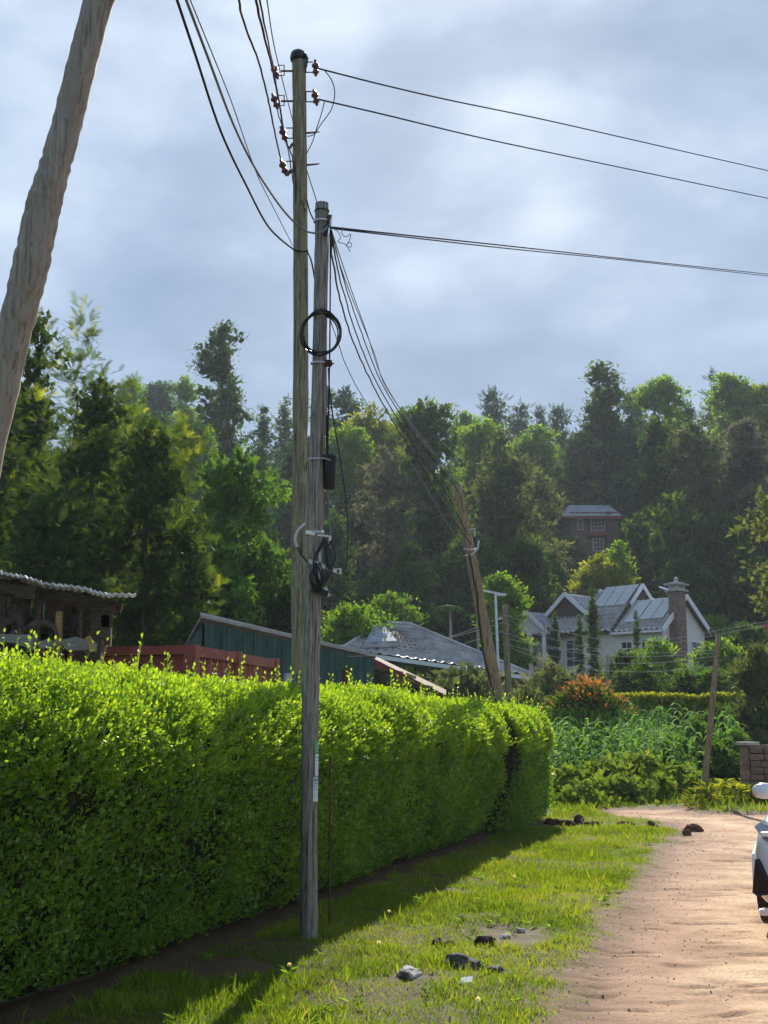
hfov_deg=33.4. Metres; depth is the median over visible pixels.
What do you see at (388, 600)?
shrub
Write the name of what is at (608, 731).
maize plant
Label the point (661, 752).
maize plant
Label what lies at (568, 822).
soil clump
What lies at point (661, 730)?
maize plant
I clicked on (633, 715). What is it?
maize plant
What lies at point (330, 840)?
ground rod
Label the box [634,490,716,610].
tree
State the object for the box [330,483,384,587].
tree
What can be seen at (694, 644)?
window
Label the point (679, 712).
maize plant
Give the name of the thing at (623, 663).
wire
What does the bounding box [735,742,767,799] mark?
brick wall
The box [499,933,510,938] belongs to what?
stone
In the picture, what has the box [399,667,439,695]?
shrub
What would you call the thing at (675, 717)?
maize plant
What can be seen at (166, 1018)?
weed
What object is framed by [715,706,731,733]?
maize plant
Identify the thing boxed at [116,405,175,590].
tree
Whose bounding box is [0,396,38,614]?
silky oak tree
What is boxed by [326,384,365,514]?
tree
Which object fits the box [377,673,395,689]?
barrel
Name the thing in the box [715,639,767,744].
shrub
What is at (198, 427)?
tree
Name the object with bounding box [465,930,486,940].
weed
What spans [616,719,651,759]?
maize plant
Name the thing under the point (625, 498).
tree
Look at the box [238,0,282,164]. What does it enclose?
wire
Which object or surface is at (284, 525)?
conifer tree
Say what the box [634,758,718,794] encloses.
bush
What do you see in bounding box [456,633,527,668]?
shrub
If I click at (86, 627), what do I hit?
root stump
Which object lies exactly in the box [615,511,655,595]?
tree
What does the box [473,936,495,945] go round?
soil clump
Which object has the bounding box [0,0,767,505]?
sky
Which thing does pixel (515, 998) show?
weed
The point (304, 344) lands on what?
cable coil
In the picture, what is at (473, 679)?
shrub
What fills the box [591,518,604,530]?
window
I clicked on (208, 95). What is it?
wire
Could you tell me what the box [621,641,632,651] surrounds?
window
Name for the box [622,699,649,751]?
maize plant
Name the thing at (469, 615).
banana plant
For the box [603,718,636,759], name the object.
maize plant
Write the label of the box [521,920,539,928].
weed
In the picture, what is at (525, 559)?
tree
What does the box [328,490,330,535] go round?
cable
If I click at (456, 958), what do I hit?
stone
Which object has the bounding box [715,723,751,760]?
shrub
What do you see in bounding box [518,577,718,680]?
house
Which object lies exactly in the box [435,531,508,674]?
tree
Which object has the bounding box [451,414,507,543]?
tree
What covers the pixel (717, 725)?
maize plant
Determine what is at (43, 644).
timber slab
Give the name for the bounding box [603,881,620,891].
weed
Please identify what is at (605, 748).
maize plant
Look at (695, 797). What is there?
weed
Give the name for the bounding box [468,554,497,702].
cable
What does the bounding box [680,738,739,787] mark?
shrub
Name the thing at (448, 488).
tree
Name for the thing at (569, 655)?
window
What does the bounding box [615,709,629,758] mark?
maize plant
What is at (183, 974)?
weed
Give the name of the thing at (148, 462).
silky oak tree
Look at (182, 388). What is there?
tree
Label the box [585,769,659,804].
bush
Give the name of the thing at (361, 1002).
weed
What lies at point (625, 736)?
maize plant
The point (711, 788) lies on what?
weed
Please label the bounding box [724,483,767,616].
tree
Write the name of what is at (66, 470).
tree
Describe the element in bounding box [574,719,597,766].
maize plant
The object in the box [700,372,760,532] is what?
tree
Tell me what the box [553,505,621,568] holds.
house
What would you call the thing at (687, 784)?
bush
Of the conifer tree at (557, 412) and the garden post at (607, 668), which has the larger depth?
the conifer tree at (557, 412)
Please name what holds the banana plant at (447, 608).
on the hillside
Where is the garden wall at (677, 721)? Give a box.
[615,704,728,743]
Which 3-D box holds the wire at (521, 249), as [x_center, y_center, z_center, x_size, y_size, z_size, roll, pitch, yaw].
[3.583,-3.596,18.701,0.518,4.920,16.899,-6,-11,30]
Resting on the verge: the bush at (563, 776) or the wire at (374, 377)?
the bush at (563, 776)
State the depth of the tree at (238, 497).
44.97 m
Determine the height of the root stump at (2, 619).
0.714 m
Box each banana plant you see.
[431,605,466,638]
[459,613,479,649]
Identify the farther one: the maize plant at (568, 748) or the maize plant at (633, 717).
the maize plant at (633, 717)
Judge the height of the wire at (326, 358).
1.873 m
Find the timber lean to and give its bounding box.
[370,654,445,698]
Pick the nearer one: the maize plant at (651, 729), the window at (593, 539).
the maize plant at (651, 729)
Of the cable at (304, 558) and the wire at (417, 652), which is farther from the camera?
the wire at (417, 652)
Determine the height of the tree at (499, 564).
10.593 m
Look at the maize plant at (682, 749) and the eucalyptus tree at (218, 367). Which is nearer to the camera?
the maize plant at (682, 749)
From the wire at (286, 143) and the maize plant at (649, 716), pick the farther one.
the maize plant at (649, 716)
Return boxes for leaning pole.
[0,0,115,475]
[454,483,520,811]
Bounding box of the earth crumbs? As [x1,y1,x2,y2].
[481,810,765,1022]
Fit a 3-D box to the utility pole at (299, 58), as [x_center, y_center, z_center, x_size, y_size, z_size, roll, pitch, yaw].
[-0.937,-0.531,12.871,0.529,8.888,0.185,0,-10,0]
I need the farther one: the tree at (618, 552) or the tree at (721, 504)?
the tree at (721, 504)
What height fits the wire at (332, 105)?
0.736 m
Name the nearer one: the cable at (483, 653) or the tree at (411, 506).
the cable at (483, 653)
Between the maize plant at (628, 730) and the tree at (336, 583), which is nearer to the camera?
the maize plant at (628, 730)
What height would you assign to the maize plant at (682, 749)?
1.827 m
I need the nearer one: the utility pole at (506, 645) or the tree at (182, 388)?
the utility pole at (506, 645)
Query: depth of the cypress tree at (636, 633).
82.81 m
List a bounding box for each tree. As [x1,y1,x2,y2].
[0,306,86,613]
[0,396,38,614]
[0,433,66,573]
[0,476,122,657]
[2,291,147,636]
[34,372,149,645]
[41,416,66,506]
[51,430,158,645]
[57,424,122,557]
[79,404,204,645]
[94,371,171,645]
[110,377,149,453]
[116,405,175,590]
[132,481,198,645]
[136,408,222,645]
[138,380,190,424]
[146,506,230,644]
[153,419,221,510]
[166,375,199,434]
[174,539,265,624]
[183,443,291,626]
[185,319,264,496]
[203,491,283,608]
[205,395,222,524]
[241,402,287,513]
[248,438,279,547]
[250,575,322,633]
[265,393,292,482]
[266,440,325,585]
[277,436,339,520]
[308,385,335,507]
[321,552,354,640]
[322,509,364,606]
[324,422,382,539]
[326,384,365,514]
[327,401,411,556]
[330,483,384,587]
[341,443,437,598]
[343,563,398,616]
[375,541,446,681]
[377,449,424,548]
[382,395,472,595]
[388,409,411,509]
[416,475,470,563]
[421,561,472,675]
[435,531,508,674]
[436,410,479,503]
[438,424,570,602]
[439,453,525,533]
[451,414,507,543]
[471,570,538,681]
[476,385,513,443]
[487,555,513,578]
[490,534,562,639]
[502,396,535,494]
[506,423,563,542]
[518,470,574,592]
[525,403,551,441]
[541,566,578,602]
[542,402,580,488]
[545,443,568,545]
[547,427,607,539]
[549,611,562,674]
[557,535,591,591]
[559,552,641,594]
[563,359,639,551]
[573,614,585,684]
[583,588,603,689]
[602,416,649,564]
[602,539,639,584]
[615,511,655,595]
[619,387,647,459]
[624,373,697,531]
[626,414,678,596]
[627,635,690,689]
[631,609,642,651]
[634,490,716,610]
[651,414,727,559]
[651,548,725,624]
[673,399,700,433]
[675,429,757,518]
[695,365,722,448]
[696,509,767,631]
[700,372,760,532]
[705,415,767,624]
[713,540,767,631]
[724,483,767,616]
[737,382,767,521]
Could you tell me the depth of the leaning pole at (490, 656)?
22.97 m
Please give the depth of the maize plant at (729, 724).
42.32 m
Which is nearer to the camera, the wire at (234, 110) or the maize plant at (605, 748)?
the wire at (234, 110)
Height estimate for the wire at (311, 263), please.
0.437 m
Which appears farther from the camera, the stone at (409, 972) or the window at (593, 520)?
the window at (593, 520)
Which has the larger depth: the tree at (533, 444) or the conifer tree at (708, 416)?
the conifer tree at (708, 416)
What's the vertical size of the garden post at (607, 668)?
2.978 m
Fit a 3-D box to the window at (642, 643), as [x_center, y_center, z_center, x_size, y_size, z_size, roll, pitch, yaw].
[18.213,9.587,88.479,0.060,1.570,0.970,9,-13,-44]
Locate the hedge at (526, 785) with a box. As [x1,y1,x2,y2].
[463,690,557,832]
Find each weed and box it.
[161,1012,188,1023]
[162,1017,171,1022]
[173,971,189,982]
[204,952,215,960]
[253,999,274,1008]
[278,965,299,977]
[298,1016,323,1023]
[314,1002,333,1012]
[338,995,365,1007]
[405,919,420,928]
[420,982,440,994]
[452,916,465,925]
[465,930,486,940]
[502,993,520,1001]
[505,925,516,933]
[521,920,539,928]
[545,919,561,928]
[595,896,610,901]
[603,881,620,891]
[679,786,706,807]
[691,781,720,801]
[708,781,730,800]
[711,777,734,790]
[720,780,739,796]
[724,782,748,802]
[733,782,755,801]
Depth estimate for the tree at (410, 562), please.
87.67 m
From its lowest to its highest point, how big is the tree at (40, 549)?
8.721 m
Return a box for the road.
[563,807,767,1023]
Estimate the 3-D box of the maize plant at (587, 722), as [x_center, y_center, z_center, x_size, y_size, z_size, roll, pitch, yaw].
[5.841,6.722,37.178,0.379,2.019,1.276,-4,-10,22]
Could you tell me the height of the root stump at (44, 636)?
0.575 m
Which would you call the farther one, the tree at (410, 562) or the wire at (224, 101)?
the tree at (410, 562)
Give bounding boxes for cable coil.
[299,309,341,355]
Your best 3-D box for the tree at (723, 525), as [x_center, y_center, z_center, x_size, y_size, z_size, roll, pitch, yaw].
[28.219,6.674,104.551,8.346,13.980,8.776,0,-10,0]
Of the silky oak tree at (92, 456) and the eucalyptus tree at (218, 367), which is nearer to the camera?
the silky oak tree at (92, 456)
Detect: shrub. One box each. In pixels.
[321,600,411,673]
[362,590,429,677]
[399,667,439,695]
[423,660,528,703]
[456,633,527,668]
[472,679,559,751]
[514,651,597,721]
[540,673,640,763]
[594,649,645,687]
[602,657,674,693]
[643,714,724,769]
[652,664,708,695]
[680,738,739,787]
[681,637,747,693]
[686,667,743,695]
[695,701,752,741]
[703,613,755,644]
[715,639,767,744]
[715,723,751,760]
[722,621,767,679]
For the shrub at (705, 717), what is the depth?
44.34 m
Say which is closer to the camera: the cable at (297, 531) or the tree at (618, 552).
the cable at (297, 531)
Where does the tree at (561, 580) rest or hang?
on the hillside
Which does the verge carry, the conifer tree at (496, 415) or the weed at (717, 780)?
the weed at (717, 780)
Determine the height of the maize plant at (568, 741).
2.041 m
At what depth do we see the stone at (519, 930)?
10.32 m
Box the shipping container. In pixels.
[23,644,279,702]
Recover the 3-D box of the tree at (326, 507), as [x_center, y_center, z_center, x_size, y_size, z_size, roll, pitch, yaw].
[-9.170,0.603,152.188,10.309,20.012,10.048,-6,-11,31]
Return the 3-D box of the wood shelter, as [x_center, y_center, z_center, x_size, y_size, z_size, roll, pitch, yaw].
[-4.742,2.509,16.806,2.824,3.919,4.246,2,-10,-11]
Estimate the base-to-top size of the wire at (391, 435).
1.542 m
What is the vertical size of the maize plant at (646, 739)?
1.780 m
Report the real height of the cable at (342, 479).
1.756 m
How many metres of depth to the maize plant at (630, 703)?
44.49 m
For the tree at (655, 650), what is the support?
on the hillside
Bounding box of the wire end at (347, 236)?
[341,227,351,247]
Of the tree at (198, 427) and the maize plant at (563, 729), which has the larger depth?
the tree at (198, 427)
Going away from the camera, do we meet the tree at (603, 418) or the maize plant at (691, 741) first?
the maize plant at (691, 741)
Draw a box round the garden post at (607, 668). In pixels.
[606,654,609,689]
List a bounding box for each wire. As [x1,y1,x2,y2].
[176,0,307,252]
[185,0,327,233]
[190,0,292,245]
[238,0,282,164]
[255,0,283,131]
[259,0,273,68]
[266,0,293,124]
[274,71,306,211]
[275,103,292,182]
[306,198,313,219]
[307,70,334,136]
[307,101,324,152]
[307,171,316,201]
[307,251,313,276]
[317,68,767,170]
[318,98,767,198]
[326,234,328,414]
[329,231,470,543]
[331,226,764,273]
[331,228,765,275]
[331,230,467,534]
[331,231,463,511]
[331,322,471,557]
[332,231,460,490]
[333,235,459,483]
[342,617,500,648]
[346,631,501,656]
[392,623,500,644]
[511,617,766,641]
[511,639,709,656]
[511,648,719,671]
[513,635,714,652]
[514,646,711,663]
[518,625,766,649]
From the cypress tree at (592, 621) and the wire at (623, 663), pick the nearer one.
the wire at (623, 663)
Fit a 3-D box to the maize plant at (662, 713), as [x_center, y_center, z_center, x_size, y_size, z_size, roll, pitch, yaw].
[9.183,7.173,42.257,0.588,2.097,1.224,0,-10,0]
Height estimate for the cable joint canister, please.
0.635 m
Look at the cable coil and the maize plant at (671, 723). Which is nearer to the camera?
the cable coil
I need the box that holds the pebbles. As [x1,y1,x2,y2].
[522,811,767,1022]
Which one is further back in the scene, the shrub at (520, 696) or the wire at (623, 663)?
the shrub at (520, 696)
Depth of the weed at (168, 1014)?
7.02 m
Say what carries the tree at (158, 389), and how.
on the hillside
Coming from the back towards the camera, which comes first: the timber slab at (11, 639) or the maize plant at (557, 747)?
the maize plant at (557, 747)
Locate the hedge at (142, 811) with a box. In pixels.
[0,628,523,1001]
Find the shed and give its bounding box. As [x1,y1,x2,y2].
[185,612,376,687]
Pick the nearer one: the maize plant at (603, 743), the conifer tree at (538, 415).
the maize plant at (603, 743)
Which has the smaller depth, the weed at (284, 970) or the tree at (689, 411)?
the weed at (284, 970)
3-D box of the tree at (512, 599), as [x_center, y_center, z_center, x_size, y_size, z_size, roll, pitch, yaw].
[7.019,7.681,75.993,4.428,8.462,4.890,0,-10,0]
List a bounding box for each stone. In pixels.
[397,965,421,979]
[444,953,484,969]
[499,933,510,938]
[516,928,525,932]
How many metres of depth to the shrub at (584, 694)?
42.04 m
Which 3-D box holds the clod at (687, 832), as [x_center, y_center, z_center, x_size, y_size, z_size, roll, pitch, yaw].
[4.792,5.105,20.290,0.169,0.147,0.127,8,-13,-40]
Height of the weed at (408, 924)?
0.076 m
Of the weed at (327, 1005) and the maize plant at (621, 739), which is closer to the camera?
the weed at (327, 1005)
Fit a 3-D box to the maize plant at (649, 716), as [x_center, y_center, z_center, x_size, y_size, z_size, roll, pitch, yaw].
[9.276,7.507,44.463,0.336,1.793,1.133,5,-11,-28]
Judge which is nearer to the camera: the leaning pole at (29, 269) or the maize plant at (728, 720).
the leaning pole at (29, 269)
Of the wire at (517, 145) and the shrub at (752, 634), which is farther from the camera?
the shrub at (752, 634)
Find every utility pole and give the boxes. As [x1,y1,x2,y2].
[271,49,319,903]
[300,201,333,939]
[502,605,511,702]
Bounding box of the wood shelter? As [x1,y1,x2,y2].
[0,570,135,668]
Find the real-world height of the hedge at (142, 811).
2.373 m
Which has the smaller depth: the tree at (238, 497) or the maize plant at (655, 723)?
the maize plant at (655, 723)
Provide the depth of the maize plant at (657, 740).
32.95 m
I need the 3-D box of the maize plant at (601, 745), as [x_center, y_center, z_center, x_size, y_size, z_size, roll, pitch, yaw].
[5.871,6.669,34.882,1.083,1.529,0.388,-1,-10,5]
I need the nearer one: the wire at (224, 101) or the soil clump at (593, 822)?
the wire at (224, 101)
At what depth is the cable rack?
10.41 m
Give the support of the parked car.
on the road
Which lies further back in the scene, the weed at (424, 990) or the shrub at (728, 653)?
the shrub at (728, 653)
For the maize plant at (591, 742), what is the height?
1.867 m
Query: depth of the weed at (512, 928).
10.13 m
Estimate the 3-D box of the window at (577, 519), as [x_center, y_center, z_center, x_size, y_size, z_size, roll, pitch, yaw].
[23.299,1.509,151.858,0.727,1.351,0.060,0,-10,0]
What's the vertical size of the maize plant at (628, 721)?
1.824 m
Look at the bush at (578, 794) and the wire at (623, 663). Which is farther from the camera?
the wire at (623, 663)
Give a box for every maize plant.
[544,707,554,776]
[550,705,577,763]
[550,726,565,771]
[552,712,576,769]
[553,709,572,760]
[553,710,592,766]
[554,720,564,767]
[557,712,579,765]
[557,721,583,763]
[558,719,577,765]
[561,708,589,766]
[564,718,598,762]
[569,722,585,768]
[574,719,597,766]
[575,708,594,762]
[576,710,609,755]
[578,726,597,760]
[582,717,610,761]
[582,728,613,760]
[584,713,615,762]
[588,720,625,762]
[593,724,615,761]
[594,712,619,763]
[597,720,629,756]
[601,712,623,753]
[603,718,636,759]
[614,713,641,750]
[615,708,633,750]
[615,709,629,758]
[615,718,651,759]
[616,719,635,752]
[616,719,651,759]
[618,714,655,752]
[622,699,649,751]
[625,696,650,750]
[626,704,660,752]
[629,694,642,744]
[630,717,655,752]
[633,709,655,751]
[636,718,656,747]
[636,721,673,756]
[637,705,661,751]
[638,717,676,758]
[640,704,662,742]
[645,714,661,748]
[646,699,668,740]
[648,720,663,763]
[649,705,656,741]
[649,725,674,768]
[650,697,668,740]
[650,713,670,747]
[651,717,673,739]
[652,715,669,758]
[655,712,679,736]
[665,699,689,735]
[665,728,693,766]
[666,711,678,730]
[668,695,689,734]
[671,716,697,764]
[682,715,703,780]
[703,707,728,743]
[703,718,736,782]
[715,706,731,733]
[720,697,735,732]
[723,705,739,741]
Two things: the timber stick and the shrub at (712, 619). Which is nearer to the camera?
the timber stick
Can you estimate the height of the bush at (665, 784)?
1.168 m
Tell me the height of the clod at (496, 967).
0.081 m
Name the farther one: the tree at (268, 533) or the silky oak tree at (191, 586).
the tree at (268, 533)
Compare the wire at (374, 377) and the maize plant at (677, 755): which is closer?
the wire at (374, 377)
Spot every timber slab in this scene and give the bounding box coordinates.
[0,634,39,651]
[39,639,56,650]
[60,637,96,651]
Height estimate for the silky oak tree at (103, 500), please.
12.433 m
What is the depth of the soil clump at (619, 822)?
21.89 m
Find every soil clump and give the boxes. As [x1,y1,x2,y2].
[431,937,441,946]
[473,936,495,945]
[544,818,559,824]
[557,819,575,827]
[573,814,584,824]
[584,821,598,825]
[617,821,634,824]
[645,821,658,826]
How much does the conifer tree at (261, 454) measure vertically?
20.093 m
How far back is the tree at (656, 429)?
129.83 m
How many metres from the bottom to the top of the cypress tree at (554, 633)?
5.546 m
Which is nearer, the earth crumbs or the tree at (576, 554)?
the earth crumbs
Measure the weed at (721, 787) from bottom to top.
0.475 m
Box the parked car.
[752,783,767,923]
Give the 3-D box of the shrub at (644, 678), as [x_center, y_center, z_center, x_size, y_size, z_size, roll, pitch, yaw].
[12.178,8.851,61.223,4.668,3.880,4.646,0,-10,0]
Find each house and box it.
[342,621,534,692]
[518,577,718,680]
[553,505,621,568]
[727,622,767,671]
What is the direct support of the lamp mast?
on the hillside
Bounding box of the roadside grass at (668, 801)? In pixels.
[547,785,767,813]
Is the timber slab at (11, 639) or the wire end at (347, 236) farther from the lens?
the timber slab at (11, 639)
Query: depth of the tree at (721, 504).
160.01 m
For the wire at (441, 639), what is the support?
attached to the utility pole at (506, 645)
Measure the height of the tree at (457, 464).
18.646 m
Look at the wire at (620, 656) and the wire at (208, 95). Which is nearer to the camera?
the wire at (208, 95)
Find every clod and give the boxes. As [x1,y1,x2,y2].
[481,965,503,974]
[682,829,690,834]
[683,823,703,831]
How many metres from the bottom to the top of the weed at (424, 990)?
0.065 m
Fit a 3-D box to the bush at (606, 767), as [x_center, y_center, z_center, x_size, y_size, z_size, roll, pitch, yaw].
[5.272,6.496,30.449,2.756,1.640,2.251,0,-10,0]
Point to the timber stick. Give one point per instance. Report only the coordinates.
(90, 643)
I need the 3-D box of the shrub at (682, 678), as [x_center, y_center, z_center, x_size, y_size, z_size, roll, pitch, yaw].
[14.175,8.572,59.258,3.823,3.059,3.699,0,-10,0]
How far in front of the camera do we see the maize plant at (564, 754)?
38.10 m
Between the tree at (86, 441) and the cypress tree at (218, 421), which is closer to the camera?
the cypress tree at (218, 421)
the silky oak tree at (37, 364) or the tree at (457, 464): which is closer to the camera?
the silky oak tree at (37, 364)
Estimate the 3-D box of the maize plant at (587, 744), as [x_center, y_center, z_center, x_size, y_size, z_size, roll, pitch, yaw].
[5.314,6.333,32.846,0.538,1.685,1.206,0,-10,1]
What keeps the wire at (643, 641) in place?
attached to the utility pole at (506, 645)
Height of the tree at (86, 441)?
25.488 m
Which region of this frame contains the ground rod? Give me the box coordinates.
[329,756,330,925]
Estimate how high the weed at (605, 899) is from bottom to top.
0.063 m
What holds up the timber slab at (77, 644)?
on the wood shelter
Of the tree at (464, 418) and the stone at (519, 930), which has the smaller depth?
the stone at (519, 930)
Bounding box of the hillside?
[429,673,664,777]
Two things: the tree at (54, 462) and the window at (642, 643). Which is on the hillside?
the tree at (54, 462)
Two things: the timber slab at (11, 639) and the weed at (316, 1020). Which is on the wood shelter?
the timber slab at (11, 639)
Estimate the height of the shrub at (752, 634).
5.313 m
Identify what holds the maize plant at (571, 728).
on the hillside
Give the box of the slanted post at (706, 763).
[701,636,720,796]
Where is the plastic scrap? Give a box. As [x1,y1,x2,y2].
[457,976,472,983]
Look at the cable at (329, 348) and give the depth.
10.77 m
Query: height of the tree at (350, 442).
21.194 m
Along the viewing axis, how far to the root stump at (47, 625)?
15.49 m
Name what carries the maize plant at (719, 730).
on the hillside
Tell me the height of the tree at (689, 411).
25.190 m
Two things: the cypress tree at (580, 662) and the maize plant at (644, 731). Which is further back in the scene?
the cypress tree at (580, 662)
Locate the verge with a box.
[0,800,767,1023]
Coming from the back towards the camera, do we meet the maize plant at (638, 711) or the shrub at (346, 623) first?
the shrub at (346, 623)
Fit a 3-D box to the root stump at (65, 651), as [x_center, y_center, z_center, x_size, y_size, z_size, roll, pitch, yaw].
[-3.922,1.536,15.972,0.570,0.788,0.584,-5,-11,27]
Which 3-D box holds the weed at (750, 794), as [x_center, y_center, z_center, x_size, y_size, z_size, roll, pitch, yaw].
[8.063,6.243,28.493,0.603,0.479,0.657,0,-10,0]
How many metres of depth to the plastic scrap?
8.08 m
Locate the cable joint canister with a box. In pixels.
[320,415,336,489]
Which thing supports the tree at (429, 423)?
on the hillside
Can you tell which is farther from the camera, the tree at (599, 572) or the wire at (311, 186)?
the tree at (599, 572)
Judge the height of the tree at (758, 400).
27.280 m
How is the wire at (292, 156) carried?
attached to the utility pole at (299, 58)
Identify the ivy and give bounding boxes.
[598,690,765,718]
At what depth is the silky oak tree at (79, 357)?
41.10 m
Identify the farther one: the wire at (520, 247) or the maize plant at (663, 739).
the maize plant at (663, 739)
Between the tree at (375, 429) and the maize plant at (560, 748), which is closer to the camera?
the maize plant at (560, 748)
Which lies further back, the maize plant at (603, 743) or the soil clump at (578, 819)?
the maize plant at (603, 743)
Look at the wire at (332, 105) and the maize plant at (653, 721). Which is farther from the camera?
the maize plant at (653, 721)
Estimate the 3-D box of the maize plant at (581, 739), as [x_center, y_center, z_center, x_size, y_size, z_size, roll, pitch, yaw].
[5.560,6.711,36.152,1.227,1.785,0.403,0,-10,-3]
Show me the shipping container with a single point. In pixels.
(190, 654)
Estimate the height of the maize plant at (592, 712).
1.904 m
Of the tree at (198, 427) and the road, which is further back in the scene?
the tree at (198, 427)
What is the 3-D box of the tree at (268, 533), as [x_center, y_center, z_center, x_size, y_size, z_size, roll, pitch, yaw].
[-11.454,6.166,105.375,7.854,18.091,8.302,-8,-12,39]
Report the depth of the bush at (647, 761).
31.11 m
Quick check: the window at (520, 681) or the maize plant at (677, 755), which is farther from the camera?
the window at (520, 681)
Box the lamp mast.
[483,589,505,672]
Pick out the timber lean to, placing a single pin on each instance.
(381, 664)
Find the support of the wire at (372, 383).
attached to the utility pole at (322, 220)
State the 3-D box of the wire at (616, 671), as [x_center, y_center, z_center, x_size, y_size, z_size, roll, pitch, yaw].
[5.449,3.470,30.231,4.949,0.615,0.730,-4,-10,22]
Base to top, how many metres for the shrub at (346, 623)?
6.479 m
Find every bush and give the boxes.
[547,762,606,797]
[549,778,629,806]
[577,751,643,784]
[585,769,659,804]
[609,746,673,781]
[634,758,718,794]
[637,770,688,801]
[673,772,716,795]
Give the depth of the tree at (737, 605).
99.63 m
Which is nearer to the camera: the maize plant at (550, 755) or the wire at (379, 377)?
the wire at (379, 377)
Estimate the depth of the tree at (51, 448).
173.24 m
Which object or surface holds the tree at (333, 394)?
on the hillside
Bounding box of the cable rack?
[305,530,340,597]
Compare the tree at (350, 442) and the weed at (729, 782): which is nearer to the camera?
the weed at (729, 782)
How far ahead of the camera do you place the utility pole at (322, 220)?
10.41 m
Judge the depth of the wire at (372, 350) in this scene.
14.41 m
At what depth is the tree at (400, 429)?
193.34 m
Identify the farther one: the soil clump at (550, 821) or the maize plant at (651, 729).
the maize plant at (651, 729)
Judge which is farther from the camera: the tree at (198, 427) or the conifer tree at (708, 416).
the conifer tree at (708, 416)
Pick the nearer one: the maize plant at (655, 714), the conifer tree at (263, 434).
the maize plant at (655, 714)
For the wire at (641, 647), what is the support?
attached to the utility pole at (506, 645)
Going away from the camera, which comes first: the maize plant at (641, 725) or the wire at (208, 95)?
the wire at (208, 95)
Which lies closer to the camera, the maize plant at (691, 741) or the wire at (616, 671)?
the wire at (616, 671)
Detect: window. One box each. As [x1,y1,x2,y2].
[511,679,517,690]
[516,679,526,692]
[525,638,537,669]
[541,638,553,664]
[566,639,577,667]
[577,519,583,529]
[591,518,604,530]
[592,538,603,550]
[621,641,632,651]
[641,639,652,648]
[691,641,701,671]
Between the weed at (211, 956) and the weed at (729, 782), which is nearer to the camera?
the weed at (211, 956)
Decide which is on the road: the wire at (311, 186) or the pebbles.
the pebbles
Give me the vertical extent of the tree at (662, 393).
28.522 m
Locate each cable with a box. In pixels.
[294,522,305,546]
[296,547,308,562]
[327,225,330,453]
[328,368,347,575]
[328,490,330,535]
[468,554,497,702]
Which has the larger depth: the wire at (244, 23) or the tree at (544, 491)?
the tree at (544, 491)
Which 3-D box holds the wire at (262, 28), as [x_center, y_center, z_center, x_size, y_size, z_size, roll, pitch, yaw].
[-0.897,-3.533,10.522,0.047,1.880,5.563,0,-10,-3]
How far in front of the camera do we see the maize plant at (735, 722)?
37.30 m
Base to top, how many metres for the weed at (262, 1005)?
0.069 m
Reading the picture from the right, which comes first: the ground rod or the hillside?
the hillside
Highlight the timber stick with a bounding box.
[85,636,95,652]
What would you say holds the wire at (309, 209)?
attached to the utility pole at (299, 58)
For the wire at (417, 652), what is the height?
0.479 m
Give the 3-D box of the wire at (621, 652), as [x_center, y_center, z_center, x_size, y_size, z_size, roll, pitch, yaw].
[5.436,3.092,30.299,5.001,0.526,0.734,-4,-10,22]
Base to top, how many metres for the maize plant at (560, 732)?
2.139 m
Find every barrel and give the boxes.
[281,673,291,685]
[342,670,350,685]
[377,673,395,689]
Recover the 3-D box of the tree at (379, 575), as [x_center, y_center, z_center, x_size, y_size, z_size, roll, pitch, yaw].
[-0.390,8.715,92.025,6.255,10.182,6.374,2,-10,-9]
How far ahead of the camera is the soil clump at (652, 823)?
21.72 m
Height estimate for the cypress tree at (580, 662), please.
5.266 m
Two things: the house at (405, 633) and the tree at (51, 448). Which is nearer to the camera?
the house at (405, 633)
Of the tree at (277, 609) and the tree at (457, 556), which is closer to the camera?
the tree at (277, 609)
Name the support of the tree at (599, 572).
on the hillside
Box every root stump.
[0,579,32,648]
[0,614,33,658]
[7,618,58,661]
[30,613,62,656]
[47,602,90,639]
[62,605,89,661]
[66,612,113,637]
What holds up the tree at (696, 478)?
on the hillside
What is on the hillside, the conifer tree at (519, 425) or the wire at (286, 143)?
the conifer tree at (519, 425)
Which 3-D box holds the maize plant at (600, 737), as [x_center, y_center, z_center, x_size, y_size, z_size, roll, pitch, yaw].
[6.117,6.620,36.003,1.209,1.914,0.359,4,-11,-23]
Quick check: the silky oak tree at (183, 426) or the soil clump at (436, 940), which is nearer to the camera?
the soil clump at (436, 940)
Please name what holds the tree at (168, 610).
on the hillside
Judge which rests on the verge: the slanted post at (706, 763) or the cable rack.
the slanted post at (706, 763)
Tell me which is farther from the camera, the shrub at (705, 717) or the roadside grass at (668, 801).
the shrub at (705, 717)
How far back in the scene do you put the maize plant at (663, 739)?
36.24 m
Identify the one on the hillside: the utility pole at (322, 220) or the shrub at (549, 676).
the shrub at (549, 676)
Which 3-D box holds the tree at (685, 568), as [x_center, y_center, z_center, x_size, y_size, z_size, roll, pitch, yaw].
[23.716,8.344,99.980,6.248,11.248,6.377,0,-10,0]
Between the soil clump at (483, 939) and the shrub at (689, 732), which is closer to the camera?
the soil clump at (483, 939)
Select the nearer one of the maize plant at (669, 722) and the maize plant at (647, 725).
the maize plant at (669, 722)

